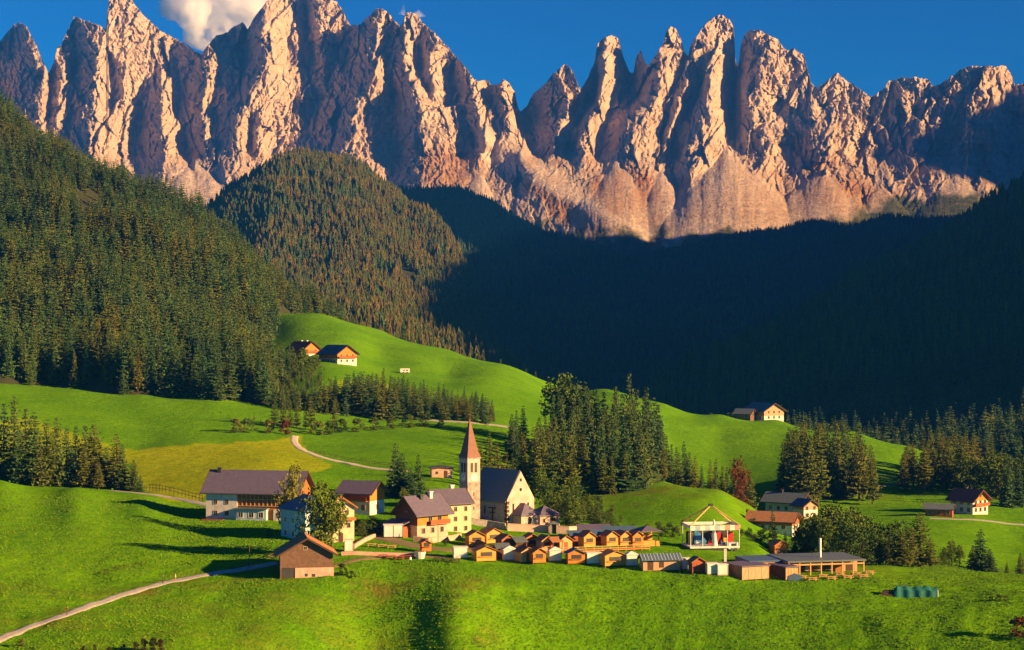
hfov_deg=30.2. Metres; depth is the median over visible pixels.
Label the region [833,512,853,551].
broadleaf tree
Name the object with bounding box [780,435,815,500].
spruce tree
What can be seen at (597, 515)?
broadleaf tree
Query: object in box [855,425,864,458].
spruce tree
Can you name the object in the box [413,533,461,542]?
street wall
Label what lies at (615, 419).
spruce tree
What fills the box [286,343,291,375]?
spruce tree
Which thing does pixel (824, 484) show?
larch tree
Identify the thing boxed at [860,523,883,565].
broadleaf tree
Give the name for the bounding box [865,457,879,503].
larch tree
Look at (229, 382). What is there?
spruce tree
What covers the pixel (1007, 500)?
spruce tree
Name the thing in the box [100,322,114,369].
spruce tree
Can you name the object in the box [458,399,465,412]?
larch tree
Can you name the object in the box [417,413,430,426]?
shrub
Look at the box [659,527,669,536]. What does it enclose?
shrub
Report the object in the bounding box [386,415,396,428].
shrub
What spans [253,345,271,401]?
spruce tree
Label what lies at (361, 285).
conifer forest
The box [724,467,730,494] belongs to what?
spruce tree
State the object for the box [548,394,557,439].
spruce tree
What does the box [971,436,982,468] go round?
larch tree
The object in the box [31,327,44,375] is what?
spruce tree
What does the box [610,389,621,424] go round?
spruce tree
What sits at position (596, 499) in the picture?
broadleaf tree
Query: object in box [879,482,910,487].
path
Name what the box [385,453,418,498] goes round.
spruce tree
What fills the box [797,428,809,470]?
larch tree
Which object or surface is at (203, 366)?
spruce tree
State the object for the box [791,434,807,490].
larch tree
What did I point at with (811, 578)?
picnic table
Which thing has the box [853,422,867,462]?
spruce tree
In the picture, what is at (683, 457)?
spruce tree
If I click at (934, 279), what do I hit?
conifer forest
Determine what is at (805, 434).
larch tree
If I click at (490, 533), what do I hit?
market hut
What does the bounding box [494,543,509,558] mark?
market stall
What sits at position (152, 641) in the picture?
shrub
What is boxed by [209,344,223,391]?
spruce tree
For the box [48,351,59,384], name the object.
spruce tree
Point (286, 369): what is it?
spruce tree
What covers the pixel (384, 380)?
spruce tree
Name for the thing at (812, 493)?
larch tree
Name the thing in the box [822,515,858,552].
broadleaf tree
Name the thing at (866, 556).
broadleaf tree
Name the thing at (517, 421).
spruce tree
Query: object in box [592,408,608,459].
spruce tree
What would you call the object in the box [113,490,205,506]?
road
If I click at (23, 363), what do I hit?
spruce tree
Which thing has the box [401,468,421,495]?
spruce tree
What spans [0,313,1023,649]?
meadow
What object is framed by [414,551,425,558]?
planter tub
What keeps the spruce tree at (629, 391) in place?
on the meadow
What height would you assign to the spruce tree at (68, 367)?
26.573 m
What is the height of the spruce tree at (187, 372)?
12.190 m
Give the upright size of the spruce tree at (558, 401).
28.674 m
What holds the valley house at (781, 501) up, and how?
on the meadow
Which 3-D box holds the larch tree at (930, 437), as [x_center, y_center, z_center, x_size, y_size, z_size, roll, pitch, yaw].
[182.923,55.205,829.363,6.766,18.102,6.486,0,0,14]
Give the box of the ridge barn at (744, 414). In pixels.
[733,408,757,420]
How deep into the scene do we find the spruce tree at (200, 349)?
847.50 m
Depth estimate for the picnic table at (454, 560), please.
416.28 m
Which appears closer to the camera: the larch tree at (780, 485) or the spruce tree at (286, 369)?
the larch tree at (780, 485)
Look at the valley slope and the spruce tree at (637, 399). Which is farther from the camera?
the valley slope
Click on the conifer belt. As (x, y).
(365, 401)
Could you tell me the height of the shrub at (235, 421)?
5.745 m
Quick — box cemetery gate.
[549,521,558,533]
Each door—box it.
[338,533,342,541]
[697,563,700,571]
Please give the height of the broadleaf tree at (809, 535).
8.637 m
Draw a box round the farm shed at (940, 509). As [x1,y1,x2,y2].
[922,503,955,517]
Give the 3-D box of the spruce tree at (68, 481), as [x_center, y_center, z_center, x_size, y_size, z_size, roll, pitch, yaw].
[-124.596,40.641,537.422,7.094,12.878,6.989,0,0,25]
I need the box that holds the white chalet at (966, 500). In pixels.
[945,487,992,514]
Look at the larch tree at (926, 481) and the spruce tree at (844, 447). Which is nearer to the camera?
the spruce tree at (844, 447)
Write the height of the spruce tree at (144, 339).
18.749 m
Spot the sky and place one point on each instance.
(870, 44)
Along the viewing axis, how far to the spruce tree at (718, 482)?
685.66 m
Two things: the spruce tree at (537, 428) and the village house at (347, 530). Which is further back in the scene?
the spruce tree at (537, 428)
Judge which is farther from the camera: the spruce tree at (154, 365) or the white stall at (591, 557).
the spruce tree at (154, 365)
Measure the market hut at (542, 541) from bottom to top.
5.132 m
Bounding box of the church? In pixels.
[459,413,540,524]
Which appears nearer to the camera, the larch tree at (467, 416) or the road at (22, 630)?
the road at (22, 630)
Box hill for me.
[214,162,468,331]
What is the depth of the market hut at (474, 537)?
444.29 m
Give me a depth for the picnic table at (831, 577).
414.95 m
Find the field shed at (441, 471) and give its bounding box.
[428,465,453,478]
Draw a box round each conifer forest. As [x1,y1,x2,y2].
[0,89,364,400]
[204,146,545,380]
[399,183,965,392]
[615,170,1023,457]
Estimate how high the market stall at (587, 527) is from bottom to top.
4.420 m
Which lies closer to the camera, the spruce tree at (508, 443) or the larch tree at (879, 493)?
the larch tree at (879, 493)
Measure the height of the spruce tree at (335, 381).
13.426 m
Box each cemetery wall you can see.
[471,518,505,529]
[507,523,576,533]
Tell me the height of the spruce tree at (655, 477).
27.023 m
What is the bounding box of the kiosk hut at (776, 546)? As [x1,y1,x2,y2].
[767,539,788,553]
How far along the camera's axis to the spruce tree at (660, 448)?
656.47 m
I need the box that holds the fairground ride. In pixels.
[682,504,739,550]
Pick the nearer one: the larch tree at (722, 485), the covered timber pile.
the covered timber pile
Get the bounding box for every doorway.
[798,565,804,571]
[809,563,817,571]
[822,565,829,570]
[834,562,841,570]
[846,562,851,570]
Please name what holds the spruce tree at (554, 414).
on the meadow
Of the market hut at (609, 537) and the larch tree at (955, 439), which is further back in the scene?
the larch tree at (955, 439)
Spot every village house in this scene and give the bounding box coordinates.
[276,494,322,538]
[319,493,357,541]
[334,480,389,515]
[424,484,474,532]
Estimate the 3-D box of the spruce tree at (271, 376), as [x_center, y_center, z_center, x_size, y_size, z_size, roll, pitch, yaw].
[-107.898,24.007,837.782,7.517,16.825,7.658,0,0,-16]
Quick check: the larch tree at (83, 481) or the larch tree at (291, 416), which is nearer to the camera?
the larch tree at (83, 481)
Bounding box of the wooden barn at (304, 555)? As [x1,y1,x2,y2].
[273,532,338,578]
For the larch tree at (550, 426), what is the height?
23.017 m
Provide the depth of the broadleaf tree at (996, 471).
733.06 m
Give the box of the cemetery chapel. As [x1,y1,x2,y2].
[535,505,560,525]
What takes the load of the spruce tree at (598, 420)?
on the meadow
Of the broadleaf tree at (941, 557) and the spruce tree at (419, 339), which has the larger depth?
the spruce tree at (419, 339)
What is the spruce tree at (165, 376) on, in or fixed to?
on the hillside at (98, 383)
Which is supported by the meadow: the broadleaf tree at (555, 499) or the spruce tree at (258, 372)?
the broadleaf tree at (555, 499)
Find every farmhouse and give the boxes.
[200,467,315,520]
[285,340,320,359]
[315,345,359,365]
[745,402,786,421]
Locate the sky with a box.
[0,0,1023,110]
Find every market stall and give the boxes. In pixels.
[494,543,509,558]
[511,536,528,547]
[548,536,563,550]
[566,530,581,545]
[576,524,610,530]
[590,529,604,544]
[601,525,635,531]
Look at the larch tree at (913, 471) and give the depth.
765.54 m
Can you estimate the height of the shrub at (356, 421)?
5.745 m
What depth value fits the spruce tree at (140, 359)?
835.28 m
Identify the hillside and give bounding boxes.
[0,121,353,404]
[701,197,1023,462]
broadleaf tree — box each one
[272,461,304,524]
[285,352,300,380]
[294,478,348,542]
[296,347,310,372]
[303,366,314,382]
[308,356,322,376]
[311,372,324,388]
[317,487,348,547]
[354,520,368,536]
[366,514,382,533]
[399,488,409,496]
[527,465,557,503]
[538,372,576,430]
[538,479,558,507]
[546,492,563,515]
[549,381,601,438]
[550,484,566,511]
[555,490,580,512]
[559,490,579,507]
[561,495,584,525]
[561,496,581,522]
[562,504,581,524]
[567,475,580,494]
[572,485,586,499]
[578,496,590,520]
[582,494,594,516]
[586,503,599,513]
[586,509,598,521]
[587,506,609,523]
[590,494,605,520]
[605,505,615,522]
[605,513,618,525]
[654,521,662,528]
[666,523,673,530]
[728,455,746,497]
[735,469,750,503]
[744,527,753,534]
[753,529,770,543]
[787,526,812,552]
[789,521,825,552]
[796,514,824,529]
[796,527,823,552]
[798,520,812,552]
[801,517,835,549]
[806,514,827,529]
[807,504,843,518]
[807,518,835,552]
[811,524,840,552]
[815,501,843,517]
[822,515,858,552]
[826,514,858,550]
[827,521,862,556]
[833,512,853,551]
[835,506,870,541]
[838,525,880,565]
[843,506,875,542]
[852,514,874,564]
[858,528,887,565]
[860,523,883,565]
[861,521,889,554]
[872,536,888,564]
[877,519,912,564]
[881,536,892,564]
[882,527,899,563]
[887,533,915,566]
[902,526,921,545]
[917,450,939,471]
[934,447,957,478]
[937,547,948,564]
[939,540,958,565]
[947,452,978,488]
[954,457,984,489]
[954,545,965,566]
[976,452,997,485]
[977,453,1022,498]
[979,455,1018,494]
[987,452,1008,477]
[1011,455,1023,494]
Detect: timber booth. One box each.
[723,561,770,580]
[768,562,799,580]
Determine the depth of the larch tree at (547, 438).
609.36 m
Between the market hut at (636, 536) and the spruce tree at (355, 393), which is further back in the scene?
the spruce tree at (355, 393)
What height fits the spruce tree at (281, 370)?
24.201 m
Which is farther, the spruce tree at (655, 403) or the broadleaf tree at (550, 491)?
the spruce tree at (655, 403)
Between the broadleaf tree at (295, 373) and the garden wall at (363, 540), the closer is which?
the garden wall at (363, 540)
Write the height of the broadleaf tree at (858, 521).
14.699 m
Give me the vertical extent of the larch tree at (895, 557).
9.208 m
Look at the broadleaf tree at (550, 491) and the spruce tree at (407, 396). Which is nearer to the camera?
the broadleaf tree at (550, 491)
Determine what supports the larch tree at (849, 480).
on the meadow
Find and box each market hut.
[418,539,432,552]
[463,529,485,545]
[470,544,497,561]
[479,527,503,543]
[493,533,512,546]
[513,545,531,563]
[523,532,537,547]
[528,546,547,563]
[534,534,551,549]
[557,534,573,549]
[564,547,586,564]
[576,530,596,547]
[598,549,625,567]
[599,529,619,546]
[616,529,631,546]
[629,529,645,546]
[637,553,682,571]
[686,555,706,573]
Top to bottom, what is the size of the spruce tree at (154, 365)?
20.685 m
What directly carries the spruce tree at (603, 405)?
on the meadow
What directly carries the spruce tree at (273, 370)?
on the meadow
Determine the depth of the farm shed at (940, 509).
644.56 m
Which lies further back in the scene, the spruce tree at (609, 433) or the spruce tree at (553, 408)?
the spruce tree at (553, 408)
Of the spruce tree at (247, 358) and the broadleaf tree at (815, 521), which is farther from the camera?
the spruce tree at (247, 358)
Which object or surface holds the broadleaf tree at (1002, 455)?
on the meadow
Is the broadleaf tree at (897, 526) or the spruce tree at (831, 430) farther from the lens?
the spruce tree at (831, 430)
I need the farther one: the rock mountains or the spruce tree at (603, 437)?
the rock mountains
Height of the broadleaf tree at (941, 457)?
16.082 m
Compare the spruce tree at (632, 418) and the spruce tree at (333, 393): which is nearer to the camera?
the spruce tree at (632, 418)
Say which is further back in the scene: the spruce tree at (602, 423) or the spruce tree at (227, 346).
the spruce tree at (227, 346)
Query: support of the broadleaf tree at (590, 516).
on the meadow
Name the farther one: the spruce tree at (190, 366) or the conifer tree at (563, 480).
the spruce tree at (190, 366)
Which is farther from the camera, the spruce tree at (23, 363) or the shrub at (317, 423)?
the spruce tree at (23, 363)
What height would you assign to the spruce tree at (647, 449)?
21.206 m
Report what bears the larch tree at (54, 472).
on the meadow
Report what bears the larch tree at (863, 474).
on the meadow
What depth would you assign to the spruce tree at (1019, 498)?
696.95 m
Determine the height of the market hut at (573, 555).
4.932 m
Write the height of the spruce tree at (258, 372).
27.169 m
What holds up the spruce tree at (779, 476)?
on the meadow
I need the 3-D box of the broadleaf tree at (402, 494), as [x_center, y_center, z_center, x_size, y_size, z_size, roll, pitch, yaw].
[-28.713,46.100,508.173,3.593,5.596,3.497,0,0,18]
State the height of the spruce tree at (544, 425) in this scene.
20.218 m
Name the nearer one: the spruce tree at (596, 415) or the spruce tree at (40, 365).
the spruce tree at (596, 415)
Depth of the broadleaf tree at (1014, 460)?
726.41 m
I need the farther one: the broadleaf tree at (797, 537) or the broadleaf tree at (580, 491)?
the broadleaf tree at (580, 491)
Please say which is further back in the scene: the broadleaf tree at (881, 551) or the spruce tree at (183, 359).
the spruce tree at (183, 359)
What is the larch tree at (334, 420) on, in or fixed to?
on the meadow
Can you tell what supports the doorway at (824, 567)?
in the event hall
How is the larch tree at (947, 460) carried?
on the meadow
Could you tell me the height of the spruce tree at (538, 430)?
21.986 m
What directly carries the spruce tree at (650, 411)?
on the meadow
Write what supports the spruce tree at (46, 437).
on the meadow
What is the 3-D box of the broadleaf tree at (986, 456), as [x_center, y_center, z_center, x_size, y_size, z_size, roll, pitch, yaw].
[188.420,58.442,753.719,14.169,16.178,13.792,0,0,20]
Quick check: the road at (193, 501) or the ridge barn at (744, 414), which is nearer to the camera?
the road at (193, 501)
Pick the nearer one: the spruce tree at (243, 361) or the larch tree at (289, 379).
the spruce tree at (243, 361)
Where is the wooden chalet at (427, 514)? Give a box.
[380,491,454,537]
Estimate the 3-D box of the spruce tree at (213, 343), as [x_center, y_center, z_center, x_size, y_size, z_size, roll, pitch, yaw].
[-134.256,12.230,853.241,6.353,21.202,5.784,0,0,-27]
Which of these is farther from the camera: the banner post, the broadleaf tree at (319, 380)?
the broadleaf tree at (319, 380)
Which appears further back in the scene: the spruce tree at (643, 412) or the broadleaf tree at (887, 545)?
the spruce tree at (643, 412)
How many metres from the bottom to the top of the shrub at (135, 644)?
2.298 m
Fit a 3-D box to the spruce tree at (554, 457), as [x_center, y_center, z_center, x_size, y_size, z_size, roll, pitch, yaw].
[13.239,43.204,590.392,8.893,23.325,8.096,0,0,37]
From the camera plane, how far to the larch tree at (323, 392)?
844.95 m
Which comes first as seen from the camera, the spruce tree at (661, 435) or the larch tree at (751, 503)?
the larch tree at (751, 503)
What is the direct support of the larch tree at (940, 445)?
on the meadow
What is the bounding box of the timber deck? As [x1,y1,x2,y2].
[561,544,649,551]
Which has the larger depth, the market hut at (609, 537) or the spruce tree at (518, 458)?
the spruce tree at (518, 458)
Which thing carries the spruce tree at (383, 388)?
on the meadow
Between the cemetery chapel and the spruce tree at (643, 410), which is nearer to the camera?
the cemetery chapel
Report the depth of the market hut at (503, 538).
439.20 m
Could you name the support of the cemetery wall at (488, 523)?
on the meadow
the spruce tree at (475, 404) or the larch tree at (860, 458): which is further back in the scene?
the spruce tree at (475, 404)
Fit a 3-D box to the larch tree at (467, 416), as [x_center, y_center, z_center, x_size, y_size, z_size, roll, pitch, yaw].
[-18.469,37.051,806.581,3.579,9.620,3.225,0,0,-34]
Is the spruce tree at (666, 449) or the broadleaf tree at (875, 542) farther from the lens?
the spruce tree at (666, 449)
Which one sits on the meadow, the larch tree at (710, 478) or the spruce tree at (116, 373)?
the larch tree at (710, 478)
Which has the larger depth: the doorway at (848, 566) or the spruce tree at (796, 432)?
the spruce tree at (796, 432)
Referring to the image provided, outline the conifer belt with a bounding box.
[268,372,495,423]
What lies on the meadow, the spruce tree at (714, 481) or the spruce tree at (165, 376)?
the spruce tree at (714, 481)
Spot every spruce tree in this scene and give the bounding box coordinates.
[0,330,15,377]
[0,340,6,369]
[0,396,32,484]
[0,403,12,474]
[6,321,19,370]
[7,429,29,483]
[10,409,35,463]
[13,333,32,381]
[20,412,56,482]
[22,360,35,385]
[27,437,54,486]
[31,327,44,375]
[31,350,37,381]
[38,419,53,463]
[42,324,64,378]
[44,418,72,486]
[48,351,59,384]
[60,428,73,470]
[60,446,80,487]
[63,324,78,378]
[65,426,84,487]
[68,351,80,386]
[77,426,91,472]
[79,424,110,487]
[80,338,93,378]
[88,332,95,369]
[93,344,101,373]
[97,434,127,488]
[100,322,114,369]
[101,330,112,381]
[102,447,112,474]
[107,338,123,383]
[111,445,129,490]
[116,368,127,394]
[118,331,124,364]
[120,340,136,386]
[122,321,131,364]
[124,460,146,491]
[132,340,137,367]
[136,345,144,382]
[136,475,143,491]
[138,340,158,393]
[140,328,147,356]
[151,339,157,381]
[154,336,163,372]
[156,339,163,380]
[162,370,168,396]
[164,337,188,397]
[168,328,175,362]
[176,345,185,386]
[180,339,190,380]
[183,361,190,386]
[184,351,201,397]
[188,356,191,376]
[193,334,202,377]
[195,342,209,392]
[198,337,209,382]
[198,371,211,399]
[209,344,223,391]
[210,329,220,371]
[210,366,223,391]
[212,365,227,400]
[214,329,224,367]
[221,336,229,370]
[222,362,227,394]
[223,332,239,387]
[225,368,234,397]
[236,339,250,391]
[236,347,240,374]
[240,367,249,395]
[242,337,250,375]
[245,343,256,399]
[248,337,260,383]
[250,339,270,398]
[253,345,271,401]
[264,354,272,396]
[267,362,275,395]
[271,348,279,392]
[276,342,289,378]
[276,343,287,388]
[280,343,287,380]
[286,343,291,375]
[300,367,305,380]
[305,376,309,388]
[331,380,337,407]
[332,376,339,399]
[342,378,350,406]
[351,377,360,410]
[367,379,377,411]
[379,371,386,408]
[381,368,386,397]
[385,443,400,493]
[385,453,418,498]
[400,381,413,414]
[401,322,408,341]
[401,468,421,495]
[409,325,413,342]
[412,455,427,493]
[416,327,422,344]
[441,384,445,401]
[474,393,478,414]
[503,422,514,451]
[503,426,520,459]
[504,414,517,444]
[509,450,517,469]
[513,432,519,464]
[514,410,519,434]
[514,438,522,469]
[517,406,531,451]
[530,417,542,467]
[530,422,540,479]
[532,434,548,488]
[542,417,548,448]
[545,427,566,489]
[546,387,560,430]
[546,432,558,478]
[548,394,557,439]
[548,413,564,459]
[551,417,564,476]
[555,395,567,434]
[557,395,567,446]
[559,414,569,475]
[565,412,584,474]
[566,395,586,455]
[566,410,580,469]
[573,406,589,474]
[577,402,590,456]
[580,392,596,467]
[581,382,595,443]
[585,393,595,450]
[587,422,608,493]
[588,404,614,472]
[588,408,606,478]
[589,407,609,458]
[590,389,601,447]
[590,426,610,491]
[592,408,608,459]
[596,392,609,443]
[597,416,607,455]
[605,419,643,493]
[606,421,619,480]
[606,424,614,470]
[607,406,621,459]
[609,395,620,425]
[610,386,620,416]
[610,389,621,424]
[610,414,620,455]
[617,394,626,456]
[619,400,636,474]
[621,374,636,439]
[621,402,634,455]
[622,400,637,457]
[628,397,648,450]
[631,419,654,484]
[631,422,650,490]
[634,389,640,416]
[637,407,662,482]
[640,396,647,436]
[640,405,649,437]
[642,387,650,415]
[642,393,650,426]
[643,400,656,442]
[643,424,654,483]
[649,412,665,479]
[650,397,661,431]
[652,415,668,481]
[653,405,669,456]
[656,421,672,481]
[664,436,674,480]
[666,444,677,484]
[673,447,681,484]
[679,442,686,479]
[680,452,695,486]
[682,454,687,484]
[698,464,705,488]
[710,459,719,486]
[711,467,719,488]
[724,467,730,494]
[729,475,736,496]
[765,510,780,548]
[773,432,789,486]
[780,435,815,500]
[788,537,799,552]
[791,427,802,464]
[797,422,805,459]
[802,425,821,499]
[822,424,853,499]
[824,424,832,492]
[828,428,836,465]
[832,426,856,496]
[837,425,850,477]
[845,429,851,477]
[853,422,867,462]
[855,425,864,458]
[963,529,996,567]
[965,545,980,570]
[980,549,1002,571]
[997,460,1019,507]
[1002,456,1017,496]
[1002,562,1009,572]
[1012,459,1023,507]
[1015,553,1023,573]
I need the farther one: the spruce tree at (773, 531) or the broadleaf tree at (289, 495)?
the spruce tree at (773, 531)
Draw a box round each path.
[290,435,407,471]
[333,555,445,567]
[373,535,722,562]
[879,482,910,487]
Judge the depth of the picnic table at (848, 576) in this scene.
416.24 m
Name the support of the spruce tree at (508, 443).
on the meadow
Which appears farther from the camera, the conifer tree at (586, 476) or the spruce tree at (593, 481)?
the conifer tree at (586, 476)
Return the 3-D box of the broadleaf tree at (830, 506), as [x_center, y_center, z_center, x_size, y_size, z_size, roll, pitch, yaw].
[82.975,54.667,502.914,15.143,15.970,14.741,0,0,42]
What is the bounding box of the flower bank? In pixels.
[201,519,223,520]
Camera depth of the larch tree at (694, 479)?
639.58 m
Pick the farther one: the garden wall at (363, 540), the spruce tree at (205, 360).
the spruce tree at (205, 360)
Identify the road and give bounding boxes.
[0,561,278,642]
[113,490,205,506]
[331,412,509,427]
[930,518,1023,524]
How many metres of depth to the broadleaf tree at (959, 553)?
485.71 m
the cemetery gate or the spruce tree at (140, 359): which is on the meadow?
the cemetery gate
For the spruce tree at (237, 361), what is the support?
on the hillside at (98, 383)
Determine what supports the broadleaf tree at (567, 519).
on the meadow
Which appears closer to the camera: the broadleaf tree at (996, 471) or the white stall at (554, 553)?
the white stall at (554, 553)
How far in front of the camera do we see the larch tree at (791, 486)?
693.59 m
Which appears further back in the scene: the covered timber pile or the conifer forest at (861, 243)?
the conifer forest at (861, 243)
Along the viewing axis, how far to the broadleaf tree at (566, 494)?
512.13 m
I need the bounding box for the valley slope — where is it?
[413,190,930,390]
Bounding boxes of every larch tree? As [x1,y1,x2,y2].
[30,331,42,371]
[44,431,64,486]
[71,447,94,487]
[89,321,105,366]
[92,462,106,489]
[131,349,143,391]
[268,399,280,423]
[277,392,288,424]
[284,373,294,396]
[285,400,295,427]
[293,403,302,427]
[302,408,307,428]
[305,391,316,430]
[321,385,326,398]
[330,398,339,431]
[331,396,340,411]
[378,391,387,417]
[423,388,427,409]
[423,395,432,414]
[453,403,459,419]
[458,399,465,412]
[465,401,472,421]
[478,443,486,472]
[483,433,494,467]
[492,444,501,467]
[501,452,510,468]
[517,432,530,478]
[517,433,531,483]
[526,426,544,488]
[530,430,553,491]
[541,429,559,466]
[545,423,560,472]
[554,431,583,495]
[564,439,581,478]
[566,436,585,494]
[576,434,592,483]
[596,453,610,493]
[607,459,617,495]
[618,448,630,488]
[660,447,667,481]
[672,453,685,484]
[689,456,700,487]
[707,460,714,488]
[716,467,729,491]
[744,469,759,509]
[774,439,789,491]
[781,436,809,492]
[782,438,793,484]
[784,430,792,456]
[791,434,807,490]
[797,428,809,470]
[798,423,809,450]
[800,436,821,500]
[802,431,833,502]
[811,424,822,468]
[814,429,832,487]
[818,428,832,472]
[830,421,841,451]
[839,422,853,456]
[843,430,861,497]
[844,432,870,500]
[854,440,869,477]
[857,444,868,498]
[857,445,875,484]
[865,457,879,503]
[867,445,879,485]
[867,458,882,501]
[889,533,917,566]
[895,453,913,490]
[900,447,911,479]
[903,444,920,484]
[906,528,922,566]
[907,444,917,469]
[908,511,938,566]
[911,446,936,492]
[919,537,939,566]
[920,441,936,489]
[921,439,942,481]
[926,431,934,451]
[934,430,940,454]
[935,436,945,471]
[936,441,955,489]
[939,438,956,486]
[950,432,959,453]
[951,437,969,487]
[952,437,974,473]
[968,438,981,483]
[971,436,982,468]
[982,440,990,468]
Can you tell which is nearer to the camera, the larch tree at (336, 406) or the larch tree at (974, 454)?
the larch tree at (974, 454)
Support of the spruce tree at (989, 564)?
on the meadow
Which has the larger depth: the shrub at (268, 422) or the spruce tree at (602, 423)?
the shrub at (268, 422)
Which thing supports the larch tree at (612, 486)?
on the meadow
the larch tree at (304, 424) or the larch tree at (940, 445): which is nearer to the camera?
the larch tree at (304, 424)
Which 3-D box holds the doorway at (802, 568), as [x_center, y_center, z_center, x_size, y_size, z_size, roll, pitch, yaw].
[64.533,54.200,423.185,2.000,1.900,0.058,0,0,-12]
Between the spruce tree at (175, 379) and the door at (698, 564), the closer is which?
the door at (698, 564)
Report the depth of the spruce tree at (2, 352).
848.10 m
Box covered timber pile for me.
[881,585,938,597]
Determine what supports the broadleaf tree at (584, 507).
on the meadow
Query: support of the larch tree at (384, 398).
on the meadow
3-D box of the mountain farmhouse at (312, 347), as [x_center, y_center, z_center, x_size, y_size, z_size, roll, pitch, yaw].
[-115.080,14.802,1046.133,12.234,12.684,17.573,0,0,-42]
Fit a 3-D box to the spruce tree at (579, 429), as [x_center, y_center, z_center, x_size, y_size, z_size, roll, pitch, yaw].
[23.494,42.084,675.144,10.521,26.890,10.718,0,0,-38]
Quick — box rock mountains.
[0,0,1023,256]
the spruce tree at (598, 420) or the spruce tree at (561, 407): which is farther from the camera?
the spruce tree at (561, 407)
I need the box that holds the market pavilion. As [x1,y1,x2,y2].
[632,525,660,545]
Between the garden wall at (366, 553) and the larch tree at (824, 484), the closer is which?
the garden wall at (366, 553)
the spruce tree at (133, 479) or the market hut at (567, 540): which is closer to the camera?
the market hut at (567, 540)
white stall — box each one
[344,539,353,550]
[383,524,403,537]
[452,546,467,559]
[502,546,515,560]
[547,546,561,561]
[585,551,601,564]
[624,551,638,565]
[680,557,689,569]
[705,562,718,574]
[716,563,728,576]
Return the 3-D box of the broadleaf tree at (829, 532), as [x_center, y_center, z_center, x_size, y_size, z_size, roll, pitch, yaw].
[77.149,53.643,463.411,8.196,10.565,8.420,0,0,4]
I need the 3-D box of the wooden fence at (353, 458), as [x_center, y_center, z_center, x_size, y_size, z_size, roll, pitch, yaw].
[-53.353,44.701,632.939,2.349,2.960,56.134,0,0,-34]
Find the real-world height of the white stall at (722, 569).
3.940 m
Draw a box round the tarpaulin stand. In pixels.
[788,573,801,580]
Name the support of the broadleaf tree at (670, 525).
on the meadow
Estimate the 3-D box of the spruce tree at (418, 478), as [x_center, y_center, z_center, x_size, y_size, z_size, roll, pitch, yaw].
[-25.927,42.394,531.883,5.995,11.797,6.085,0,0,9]
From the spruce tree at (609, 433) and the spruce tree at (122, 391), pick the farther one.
the spruce tree at (122, 391)
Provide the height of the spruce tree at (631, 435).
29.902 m
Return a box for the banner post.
[724,547,726,561]
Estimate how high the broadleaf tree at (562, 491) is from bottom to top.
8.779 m
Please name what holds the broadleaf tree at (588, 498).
on the meadow
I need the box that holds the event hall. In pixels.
[735,538,865,574]
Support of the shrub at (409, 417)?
on the meadow
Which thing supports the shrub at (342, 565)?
on the meadow
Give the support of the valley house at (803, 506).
on the meadow
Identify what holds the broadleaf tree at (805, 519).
on the meadow
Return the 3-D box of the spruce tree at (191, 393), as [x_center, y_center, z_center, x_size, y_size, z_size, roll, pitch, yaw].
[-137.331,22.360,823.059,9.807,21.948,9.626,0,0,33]
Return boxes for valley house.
[744,510,803,536]
[760,489,811,511]
[789,498,818,518]
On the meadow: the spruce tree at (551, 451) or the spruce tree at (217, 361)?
the spruce tree at (551, 451)
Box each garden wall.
[341,551,414,555]
[353,534,375,548]
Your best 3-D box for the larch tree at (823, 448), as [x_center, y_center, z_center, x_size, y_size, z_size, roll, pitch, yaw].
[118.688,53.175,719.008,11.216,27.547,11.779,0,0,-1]
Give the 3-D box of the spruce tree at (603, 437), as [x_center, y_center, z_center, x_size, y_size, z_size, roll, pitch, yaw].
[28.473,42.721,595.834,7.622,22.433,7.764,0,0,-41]
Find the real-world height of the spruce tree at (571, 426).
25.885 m
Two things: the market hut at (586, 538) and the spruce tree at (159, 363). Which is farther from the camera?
the spruce tree at (159, 363)
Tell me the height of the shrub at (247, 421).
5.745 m
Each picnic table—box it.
[449,559,459,562]
[806,577,817,581]
[825,576,836,579]
[842,575,852,578]
[858,574,868,577]
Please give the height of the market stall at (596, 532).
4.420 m
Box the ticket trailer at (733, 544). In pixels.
[726,542,737,550]
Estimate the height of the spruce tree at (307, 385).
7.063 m
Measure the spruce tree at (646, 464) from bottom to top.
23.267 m
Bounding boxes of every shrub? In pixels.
[15,638,24,645]
[133,641,138,649]
[141,638,147,649]
[148,637,156,649]
[155,638,163,649]
[229,418,244,432]
[241,418,258,432]
[261,419,274,432]
[278,420,291,434]
[307,421,324,434]
[323,420,335,434]
[336,418,348,432]
[337,563,349,575]
[351,418,367,431]
[368,416,380,430]
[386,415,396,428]
[398,414,415,427]
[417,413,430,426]
[435,414,445,427]
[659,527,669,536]
[669,527,680,536]
[993,594,1002,601]
[1008,616,1023,637]
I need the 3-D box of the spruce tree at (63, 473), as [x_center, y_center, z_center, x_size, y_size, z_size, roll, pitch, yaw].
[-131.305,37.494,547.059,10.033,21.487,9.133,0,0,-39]
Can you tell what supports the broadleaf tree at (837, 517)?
on the meadow
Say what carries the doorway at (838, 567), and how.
in the event hall
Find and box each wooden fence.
[150,484,202,500]
[233,553,273,568]
[316,450,392,465]
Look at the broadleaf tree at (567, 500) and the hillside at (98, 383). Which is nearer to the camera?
the broadleaf tree at (567, 500)

